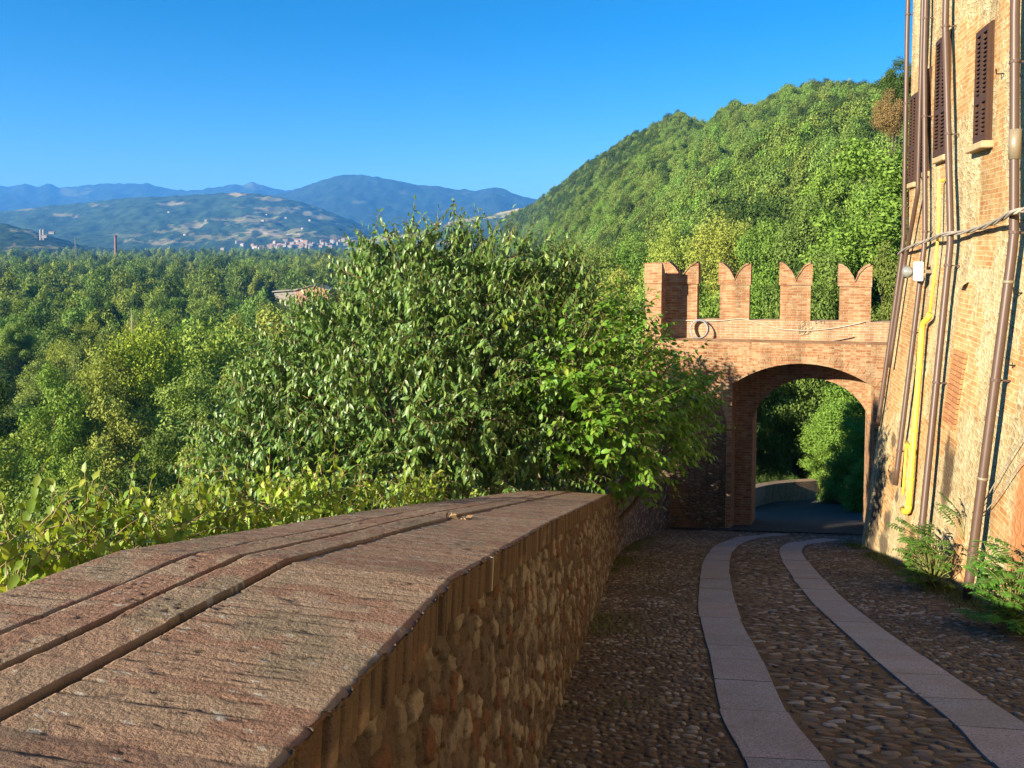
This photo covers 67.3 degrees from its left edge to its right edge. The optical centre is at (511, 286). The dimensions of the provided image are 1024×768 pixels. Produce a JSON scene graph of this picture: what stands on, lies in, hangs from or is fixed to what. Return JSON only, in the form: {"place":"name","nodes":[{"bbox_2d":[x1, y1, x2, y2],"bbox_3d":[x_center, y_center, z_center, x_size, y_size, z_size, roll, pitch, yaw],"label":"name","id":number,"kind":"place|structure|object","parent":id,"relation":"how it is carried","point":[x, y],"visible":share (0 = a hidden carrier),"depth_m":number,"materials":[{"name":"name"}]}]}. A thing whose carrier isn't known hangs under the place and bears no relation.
{"place":"outdoors","nodes":[
{"label":"outdoors","id":0,"kind":"place"},
{"bbox_2d":[0,182,291,211],"bbox_3d":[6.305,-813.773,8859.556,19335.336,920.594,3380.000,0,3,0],"label":"mountain","id":1,"kind":"structure","parent":0,"point":[21,196],"depth_m":9325.51,"materials":[{"name":"blue"}]},
{"bbox_2d":[0,192,383,250],"bbox_3d":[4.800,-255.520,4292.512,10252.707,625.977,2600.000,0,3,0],"label":"hill","id":2,"kind":"structure","parent":0,"point":[140,223],"depth_m":4059.46,"materials":[{"name":"green plant"}]},
{"bbox_2d":[0,223,493,257],"bbox_3d":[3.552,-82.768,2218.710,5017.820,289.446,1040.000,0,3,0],"label":"hill","id":3,"kind":"structure","parent":0,"point":[14,237],"depth_m":2180.14,"materials":[{"name":"green plant"}]},
{"bbox_2d":[274,174,538,232],"bbox_3d":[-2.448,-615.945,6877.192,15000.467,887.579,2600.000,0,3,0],"label":"mountain","id":4,"kind":"structure","parent":0,"point":[359,198],"depth_m":6911.59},
{"bbox_2d":[308,208,520,251],"bbox_3d":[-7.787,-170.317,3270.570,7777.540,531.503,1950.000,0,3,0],"label":"hill","id":5,"kind":"structure","parent":0,"point":[492,221],"depth_m":3440.79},
{"bbox_2d":[9,258,844,523],"bbox_3d":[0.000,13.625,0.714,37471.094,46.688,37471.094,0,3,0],"label":"ground","id":6,"kind":"structure","parent":0,"point":[429,464],"depth_m":125.74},
{"bbox_2d":[0,347,21,387],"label":"tree","id":7,"kind":"object","parent":6,"relation":"on","point":[3,366],"visible":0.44,"depth_m":155.46,"materials":[{"name":"green plant"}]},
{"bbox_2d":[0,375,24,539],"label":"tree","id":8,"kind":"object","parent":6,"relation":"on","point":[4,391],"visible":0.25,"depth_m":77.33,"materials":[{"name":"green plant"}]},
{"bbox_2d":[0,371,28,414],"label":"tree","id":9,"kind":"object","parent":6,"relation":"on","point":[10,382],"visible":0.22,"depth_m":131.34,"materials":[{"name":"green plant"}]},
{"bbox_2d":[0,319,38,385],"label":"tree","id":10,"kind":"object","parent":6,"relation":"on","point":[14,338],"visible":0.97,"depth_m":166.24,"materials":[{"name":"green plant"}]},
{"bbox_2d":[8,298,31,317],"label":"tree","id":11,"kind":"object","parent":6,"relation":"on","point":[22,306],"visible":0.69,"depth_m":243.48,"materials":[{"name":"green plant"}]},
{"bbox_2d":[0,400,52,477],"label":"tree","id":12,"kind":"object","parent":6,"relation":"on","point":[23,407],"visible":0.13,"depth_m":111.02,"materials":[{"name":"green plant"}]},
{"bbox_2d":[0,384,57,441],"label":"tree","id":13,"kind":"object","parent":6,"relation":"on","point":[31,398],"visible":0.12,"depth_m":118.54,"materials":[{"name":"green plant"}]},
{"bbox_2d":[0,419,59,580],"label":"tree","id":14,"kind":"object","parent":6,"relation":"on","point":[6,464],"visible":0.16,"depth_m":60.01,"materials":[{"name":"green plant"}]},
{"bbox_2d":[12,334,47,381],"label":"tree","id":15,"kind":"object","parent":6,"relation":"on","point":[33,356],"visible":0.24,"depth_m":175.33,"materials":[{"name":"green plant"}]},
{"bbox_2d":[19,311,49,337],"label":"tree","id":16,"kind":"object","parent":6,"relation":"on","point":[34,320],"visible":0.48,"depth_m":196.38,"materials":[{"name":"green plant"}]},
{"bbox_2d":[13,358,57,388],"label":"tree","id":17,"kind":"object","parent":6,"relation":"on","point":[31,368],"visible":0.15,"depth_m":149.01,"materials":[{"name":"green plant"}]},
{"bbox_2d":[19,302,56,333],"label":"tree","id":18,"kind":"object","parent":6,"relation":"on","point":[48,318],"visible":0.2,"depth_m":229.26,"materials":[{"name":"green plant"}]},
{"bbox_2d":[0,471,96,582],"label":"tree","id":19,"kind":"object","parent":6,"relation":"on","point":[26,497],"visible":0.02,"depth_m":46.42,"materials":[{"name":"green plant"}]},
{"bbox_2d":[0,454,100,592],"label":"shrub","id":20,"kind":"object","parent":6,"relation":"on","point":[13,561],"visible":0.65,"depth_m":3.19,"materials":[{"name":"green plant"}]},
{"bbox_2d":[34,320,77,372],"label":"tree","id":21,"kind":"object","parent":6,"relation":"on","point":[55,335],"visible":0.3,"depth_m":167.02,"materials":[{"name":"green plant"}]},
{"bbox_2d":[12,360,106,499],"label":"tree","id":22,"kind":"object","parent":6,"relation":"on","point":[74,427],"visible":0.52,"depth_m":71.78,"materials":[{"name":"green plant"}]},
{"bbox_2d":[43,336,77,381],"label":"tree","id":23,"kind":"object","parent":6,"relation":"on","point":[62,360],"visible":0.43,"depth_m":160.94,"materials":[{"name":"green plant"}]},
{"bbox_2d":[54,290,72,312],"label":"tree","id":24,"kind":"object","parent":6,"relation":"on","point":[61,301],"visible":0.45,"depth_m":274.81,"materials":[{"name":"green plant"}]},
{"bbox_2d":[31,444,114,553],"bbox_3d":[-32.143,22.929,57.341,7.108,22.858,6.534,2,3,29],"label":"tree","id":25,"kind":"object","parent":6,"relation":"on","point":[74,475],"visible":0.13,"depth_m":56.24,"materials":[{"name":"green plant"}]},
{"bbox_2d":[58,306,88,329],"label":"tree","id":26,"kind":"object","parent":6,"relation":"on","point":[75,314],"visible":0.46,"depth_m":216.09,"materials":[{"name":"green plant"}]},
{"bbox_2d":[0,461,155,583],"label":"shrub","id":27,"kind":"object","parent":6,"relation":"on","point":[82,522],"visible":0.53,"depth_m":3.63,"materials":[{"name":"green plant"}]},
{"bbox_2d":[66,333,96,382],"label":"tree","id":28,"kind":"object","parent":6,"relation":"on","point":[81,354],"visible":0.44,"depth_m":151.60,"materials":[{"name":"green plant"}]},
{"bbox_2d":[71,320,103,346],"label":"tree","id":29,"kind":"object","parent":6,"relation":"on","point":[90,330],"visible":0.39,"depth_m":172.54,"materials":[{"name":"green plant"}]},
{"bbox_2d":[45,334,157,457],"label":"tree","id":30,"kind":"object","parent":6,"relation":"on","point":[105,382],"visible":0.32,"depth_m":85.64,"materials":[{"name":"green plant"}]},
{"bbox_2d":[85,309,121,337],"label":"tree","id":31,"kind":"object","parent":6,"relation":"on","point":[97,317],"visible":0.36,"depth_m":205.93,"materials":[{"name":"green plant"}]},
{"bbox_2d":[95,323,121,348],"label":"tree","id":32,"kind":"object","parent":6,"relation":"on","point":[106,332],"visible":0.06,"depth_m":157.76,"materials":[{"name":"green plant"}]},
{"bbox_2d":[79,392,158,496],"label":"tree","id":33,"kind":"object","parent":6,"relation":"on","point":[131,445],"visible":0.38,"depth_m":72.03,"materials":[{"name":"green plant"}]},
{"bbox_2d":[115,289,133,321],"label":"tree","id":34,"kind":"object","parent":6,"relation":"on","point":[121,306],"visible":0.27,"depth_m":268.95,"materials":[{"name":"green plant"}]},
{"bbox_2d":[86,456,168,557],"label":"tree","id":35,"kind":"object","parent":6,"relation":"on","point":[145,480],"visible":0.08,"depth_m":46.47,"materials":[{"name":"green plant"}]},
{"bbox_2d":[99,312,195,437],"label":"tree","id":36,"kind":"object","parent":6,"relation":"on","point":[147,381],"visible":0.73,"depth_m":89.36,"materials":[{"name":"green plant"}]},
{"bbox_2d":[113,425,192,548],"bbox_3d":[-27.830,22.487,61.347,8.250,23.398,7.584,2,4,38],"label":"tree","id":37,"kind":"object","parent":6,"relation":"on","point":[159,450],"visible":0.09,"depth_m":60.04,"materials":[{"name":"green plant"}]},
{"bbox_2d":[143,293,169,317],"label":"tree","id":38,"kind":"object","parent":6,"relation":"on","point":[156,303],"visible":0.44,"depth_m":255.96,"materials":[{"name":"green plant"}]},
{"bbox_2d":[88,453,226,554],"bbox_3d":[-1.935,2.784,4.273,0.734,3.654,1.149,-1,3,-26],"label":"shrub","id":39,"kind":"object","parent":6,"relation":"on","point":[147,531],"visible":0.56,"depth_m":4.15,"materials":[{"name":"green plant"}]},
{"bbox_2d":[147,314,185,341],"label":"tree","id":40,"kind":"object","parent":6,"relation":"on","point":[168,326],"visible":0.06,"depth_m":172.33,"materials":[{"name":"green plant"}]},
{"bbox_2d":[149,479,206,545],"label":"tree","id":41,"kind":"object","parent":6,"relation":"on","point":[164,505],"visible":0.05,"depth_m":44.52,"materials":[{"name":"green plant"}]},
{"bbox_2d":[168,296,188,315],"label":"tree","id":42,"kind":"object","parent":6,"relation":"on","point":[181,301],"visible":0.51,"depth_m":261.64,"materials":[{"name":"green plant"}]},
{"bbox_2d":[136,366,229,521],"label":"tree","id":43,"kind":"object","parent":6,"relation":"on","point":[190,408],"visible":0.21,"depth_m":75.12,"materials":[{"name":"green plant"}]},
{"bbox_2d":[169,412,252,535],"bbox_3d":[-23.050,21.354,59.345,6.313,23.751,6.714,0,3,0],"label":"tree","id":44,"kind":"object","parent":6,"relation":"on","point":[188,463],"visible":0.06,"depth_m":58.12,"materials":[{"name":"green plant"}]},
{"bbox_2d":[155,308,271,439],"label":"tree","id":45,"kind":"object","parent":6,"relation":"on","point":[210,355],"visible":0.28,"depth_m":98.51,"materials":[{"name":"green plant"}]},
{"bbox_2d":[157,452,284,539],"bbox_3d":[-1.788,2.909,4.879,0.740,3.739,0.785,0,3,0],"label":"shrub","id":46,"kind":"object","parent":6,"relation":"on","point":[209,497],"visible":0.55,"depth_m":4.76,"materials":[{"name":"green plant"}]},
{"bbox_2d":[205,342,286,503],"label":"tree","id":47,"kind":"object","parent":6,"relation":"on","point":[227,375],"visible":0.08,"depth_m":81.81,"materials":[{"name":"green plant"}]},
{"bbox_2d":[236,296,259,324],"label":"tree","id":48,"kind":"object","parent":6,"relation":"on","point":[251,303],"visible":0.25,"depth_m":243.03,"materials":[{"name":"green plant"}]},
{"bbox_2d":[242,306,263,334],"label":"tree","id":49,"kind":"object","parent":6,"relation":"on","point":[251,315],"visible":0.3,"depth_m":211.82,"materials":[{"name":"green plant"}]},
{"bbox_2d":[236,301,311,499],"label":"tree","id":50,"kind":"object","parent":6,"relation":"on","point":[269,318],"visible":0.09,"depth_m":107.17,"materials":[{"name":"green plant"}]},
{"bbox_2d":[224,434,374,527],"bbox_3d":[-1.482,2.987,5.660,0.801,3.764,1.197,2,3,28],"label":"shrub","id":51,"kind":"object","parent":6,"relation":"on","point":[288,498],"visible":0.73,"depth_m":5.53,"materials":[{"name":"green plant"}]},
{"bbox_2d":[272,283,334,305],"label":"farmhouse","id":52,"kind":"object","parent":6,"relation":"on","point":[283,293],"visible":0.46,"depth_m":393.69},
{"bbox_2d":[0,474,670,767],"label":"parapet wall","id":53,"kind":"structure","parent":6,"relation":"on","point":[424,635],"depth_m":2.08,"materials":[{"name":"stone"}]},
{"bbox_2d":[157,194,622,528],"bbox_3d":[-1.517,2.748,11.563,6.722,8.298,4.739,0,3,0],"label":"broadleaf tree","id":54,"kind":"object","parent":6,"relation":"on","point":[309,420],"visible":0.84,"depth_m":11.16,"materials":[{"name":"green plant"}]},
{"bbox_2d":[345,456,450,511],"bbox_3d":[-0.970,3.186,6.777,0.691,3.511,1.468,1,3,14],"label":"shrub","id":55,"kind":"object","parent":6,"relation":"on","point":[430,487],"visible":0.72,"depth_m":6.69,"materials":[{"name":"green plant"}]},
{"bbox_2d":[568,238,617,319],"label":"tree","id":56,"kind":"object","parent":6,"relation":"on","point":[604,261],"visible":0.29,"depth_m":128.60,"materials":[{"name":"green plant"}]},
{"bbox_2d":[469,271,740,522],"bbox_3d":[1.608,2.771,15.366,5.872,6.357,9.733,0,3,0],"label":"broadleaf tree","id":57,"kind":"object","parent":6,"relation":"on","point":[649,401],"visible":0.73,"depth_m":11.97,"materials":[{"name":"green plant"}]},
{"bbox_2d":[581,263,644,364],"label":"tree","id":58,"kind":"object","parent":6,"relation":"on","point":[614,277],"visible":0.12,"depth_m":83.78,"materials":[{"name":"green plant"}]},
{"bbox_2d":[610,279,644,441],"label":"tree","id":59,"kind":"object","parent":6,"relation":"on","point":[634,291],"visible":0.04,"depth_m":71.80,"materials":[{"name":"green plant"}]},
{"bbox_2d":[607,228,656,298],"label":"tree","id":60,"kind":"object","parent":6,"relation":"on","point":[633,264],"visible":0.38,"depth_m":128.47,"materials":[{"name":"green plant"}]},
{"bbox_2d":[622,276,644,360],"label":"tree","id":61,"kind":"object","parent":6,"relation":"on","point":[637,333],"visible":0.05,"depth_m":65.98,"materials":[{"name":"green plant"}]},
{"bbox_2d":[635,218,705,283],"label":"tree","id":62,"kind":"object","parent":6,"relation":"on","point":[666,253],"visible":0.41,"depth_m":118.69,"materials":[{"name":"green plant"}]},
{"bbox_2d":[699,278,719,317],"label":"tree","id":63,"kind":"object","parent":6,"relation":"on","point":[708,313],"visible":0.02,"depth_m":47.36,"materials":[{"name":"green plant"}]},
{"bbox_2d":[682,209,753,299],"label":"tree","id":64,"kind":"object","parent":6,"relation":"on","point":[721,250],"visible":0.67,"depth_m":109.08,"materials":[{"name":"green plant"}]},
{"bbox_2d":[641,261,889,527],"bbox_3d":[8.038,3.861,22.249,8.496,9.160,3.368,1,3,10],"label":"gateway","id":65,"kind":"object","parent":6,"relation":"on","point":[763,361],"visible":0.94,"depth_m":21.15,"materials":[{"name":"brick"}]},
{"bbox_2d":[750,262,792,423],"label":"tree","id":66,"kind":"object","parent":6,"relation":"on","point":[755,312],"visible":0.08,"depth_m":43.88,"materials":[{"name":"green plant"}]},
{"bbox_2d":[756,451,790,481],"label":"tree","id":67,"kind":"object","parent":6,"relation":"on","point":[762,461],"visible":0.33,"depth_m":35.28,"materials":[{"name":"green plant"}]},
{"bbox_2d":[755,478,817,506],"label":"roadside wall","id":68,"kind":"structure","parent":6,"relation":"on","point":[785,490],"depth_m":30.52,"materials":[{"name":"grey concrete"}]},
{"bbox_2d":[754,271,830,478],"bbox_3d":[13.114,5.124,36.322,3.756,11.930,3.649,0,3,0],"label":"tree","id":69,"kind":"object","parent":6,"relation":"on","point":[792,420],"visible":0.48,"depth_m":35.91,"materials":[{"name":"green plant"}]},
{"bbox_2d":[764,188,850,271],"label":"tree","id":70,"kind":"object","parent":6,"relation":"on","point":[794,243],"visible":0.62,"depth_m":93.28,"materials":[{"name":"green plant"}]},
{"bbox_2d":[797,413,843,488],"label":"tree","id":71,"kind":"object","parent":6,"relation":"on","point":[815,451],"visible":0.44,"depth_m":32.38,"materials":[{"name":"green plant"}]},
{"bbox_2d":[796,163,866,225],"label":"tree","id":72,"kind":"object","parent":6,"relation":"on","point":[841,191],"visible":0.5,"depth_m":98.00,"materials":[{"name":"green plant"}]},
{"bbox_2d":[810,383,865,474],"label":"tree","id":73,"kind":"object","parent":6,"relation":"on","point":[837,411],"visible":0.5,"depth_m":30.95,"materials":[{"name":"green plant"}]},
{"bbox_2d":[816,464,859,503],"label":"tree","id":74,"kind":"object","parent":6,"relation":"on","point":[826,497],"visible":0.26,"depth_m":29.37,"materials":[{"name":"green plant"}]},
{"bbox_2d":[803,242,878,459],"bbox_3d":[17.201,5.108,42.411,5.396,15.099,4.877,0,3,0],"label":"tree","id":75,"kind":"object","parent":6,"relation":"on","point":[821,309],"visible":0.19,"depth_m":41.40,"materials":[{"name":"green plant"}]},
{"bbox_2d":[820,416,864,504],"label":"tree","id":76,"kind":"object","parent":6,"relation":"on","point":[842,461],"visible":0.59,"depth_m":28.28,"materials":[{"name":"green plant"}]},
{"bbox_2d":[835,456,863,512],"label":"tree","id":77,"kind":"object","parent":6,"relation":"on","point":[853,486],"visible":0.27,"depth_m":26.24,"materials":[{"name":"green plant"}]},
{"bbox_2d":[793,136,907,320],"bbox_3d":[20.541,-0.290,44.101,8.736,16.776,8.535,0,3,0],"label":"tree","id":78,"kind":"object","parent":6,"relation":"on","point":[883,223],"visible":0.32,"depth_m":43.05,"materials":[{"name":"green plant"}]},
{"bbox_2d":[853,239,898,420],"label":"tree","id":79,"kind":"object","parent":6,"relation":"on","point":[886,273],"visible":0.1,"depth_m":33.71,"materials":[{"name":"green plant"}]},
{"bbox_2d":[853,166,905,246],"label":"tree","id":80,"kind":"object","parent":6,"relation":"on","point":[866,196],"visible":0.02,"depth_m":55.83,"materials":[{"name":"green plant"}]},
{"bbox_2d":[869,87,908,164],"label":"tree","id":81,"kind":"object","parent":6,"relation":"on","point":[892,120],"visible":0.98,"depth_m":60.95,"materials":[{"name":"brown plant"}]},
{"bbox_2d":[873,55,910,162],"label":"tree","id":82,"kind":"object","parent":6,"relation":"on","point":[894,81],"visible":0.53,"depth_m":68.64,"materials":[{"name":"green plant"}]},
{"bbox_2d":[861,0,1023,619],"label":"stone house","id":83,"kind":"structure","parent":6,"relation":"on","point":[950,418],"depth_m":11.65,"materials":[{"name":"brick"},{"name":"stone"}]},
{"bbox_2d":[907,92,917,188],"bbox_3d":[7.987,-2.888,15.298,0.097,1.857,0.603,1,3,16],"label":"window","id":84,"kind":"structure","parent":83,"relation":"in","point":[913,104],"depth_m":15.25,"materials":[{"name":"wood"}]},
{"bbox_2d":[902,262,932,280],"bbox_3d":[7.240,-0.265,13.728,0.289,0.340,0.428,-1,3,-21],"label":"wall floodlight","id":85,"kind":"object","parent":83,"relation":"attached to","point":[917,271],"depth_m":13.60,"materials":[{"name":"white plastic"}]},
{"bbox_2d":[921,66,932,177],"bbox_3d":[7.722,-3.032,14.360,0.097,1.993,0.537,1,3,16],"label":"window","id":86,"kind":"structure","parent":83,"relation":"in","point":[929,71],"depth_m":14.11,"materials":[{"name":"wood"}]},
{"bbox_2d":[932,29,951,163],"bbox_3d":[7.411,-3.225,13.257,0.097,2.163,0.803,1,3,16],"label":"window","id":87,"kind":"structure","parent":83,"relation":"in","point":[938,157],"depth_m":13.28,"materials":[{"name":"wood"}]},
{"bbox_2d":[935,492,962,538],"bbox_3d":[5.827,3.057,10.301,0.339,0.602,0.449,0,3,0],"label":"weed plant","id":88,"kind":"object","parent":83,"relation":"attached to","point":[947,508],"visible":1,"depth_m":10.29,"materials":[{"name":"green plant"}]},
{"bbox_2d":[897,207,1023,255],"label":"cable bundle","id":89,"kind":"object","parent":83,"relation":"attached to","point":[1005,216],"visible":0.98,"depth_m":11.20,"materials":[{"name":"beige plastic"}]},
{"bbox_2d":[965,20,994,153],"bbox_3d":[6.782,-2.843,11.077,0.220,1.772,0.792,1,3,16],"label":"window","id":90,"kind":"structure","parent":83,"relation":"in","point":[985,38],"depth_m":10.98,"materials":[{"name":"wood"}]},
{"bbox_2d":[0,0,912,198],"label":"sky","id":91,"kind":"structure","parent":0,"point":[515,96],"materials":[{"name":"blue"}]},
{"bbox_2d":[670,499,863,533],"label":"asphalt lane","id":92,"kind":"structure","parent":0,"point":[812,516],"depth_m":24.08,"materials":[{"name":"grey asphalt"}]},
{"bbox_2d":[538,527,1023,767],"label":"road","id":93,"kind":"structure","parent":0,"point":[806,730],"depth_m":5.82,"materials":[{"name":"stone"}]},
{"bbox_2d":[698,533,829,767],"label":"stone track","id":94,"kind":"structure","parent":93,"relation":"on","point":[764,730],"depth_m":5.75,"materials":[{"name":"stone"}]},
{"bbox_2d":[779,538,1023,767],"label":"stone track","id":95,"kind":"structure","parent":93,"relation":"on","point":[993,733],"depth_m":5.99,"materials":[{"name":"stone"}]},
{"bbox_2d":[886,517,956,592],"bbox_3d":[5.519,3.654,10.448,0.802,0.854,1.248,1,3,17],"label":"weed plant","id":96,"kind":"object","parent":93,"relation":"on","point":[934,568],"visible":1,"depth_m":10.29,"materials":[{"name":"green plant"}]},
{"bbox_2d":[952,536,1023,635],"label":"weed plant","id":97,"kind":"object","parent":93,"relation":"on","point":[1009,615],"visible":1,"depth_m":7.68,"materials":[{"name":"green plant"}]},
{"bbox_2d":[559,536,1023,710],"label":"grass","id":98,"kind":"structure","parent":0,"point":[954,595],"depth_m":9.89,"materials":[{"name":"green plant"}]},
{"bbox_3d":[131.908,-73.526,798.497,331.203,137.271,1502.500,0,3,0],"label":"hill","id":99,"kind":"structure","parent":0,"visible":0},
{"bbox_2d":[729,216,795,289],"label":"tree","id":100,"kind":"object","parent":99,"relation":"on","point":[759,251],"visible":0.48,"depth_m":98.69,"materials":[{"name":"green plant"}]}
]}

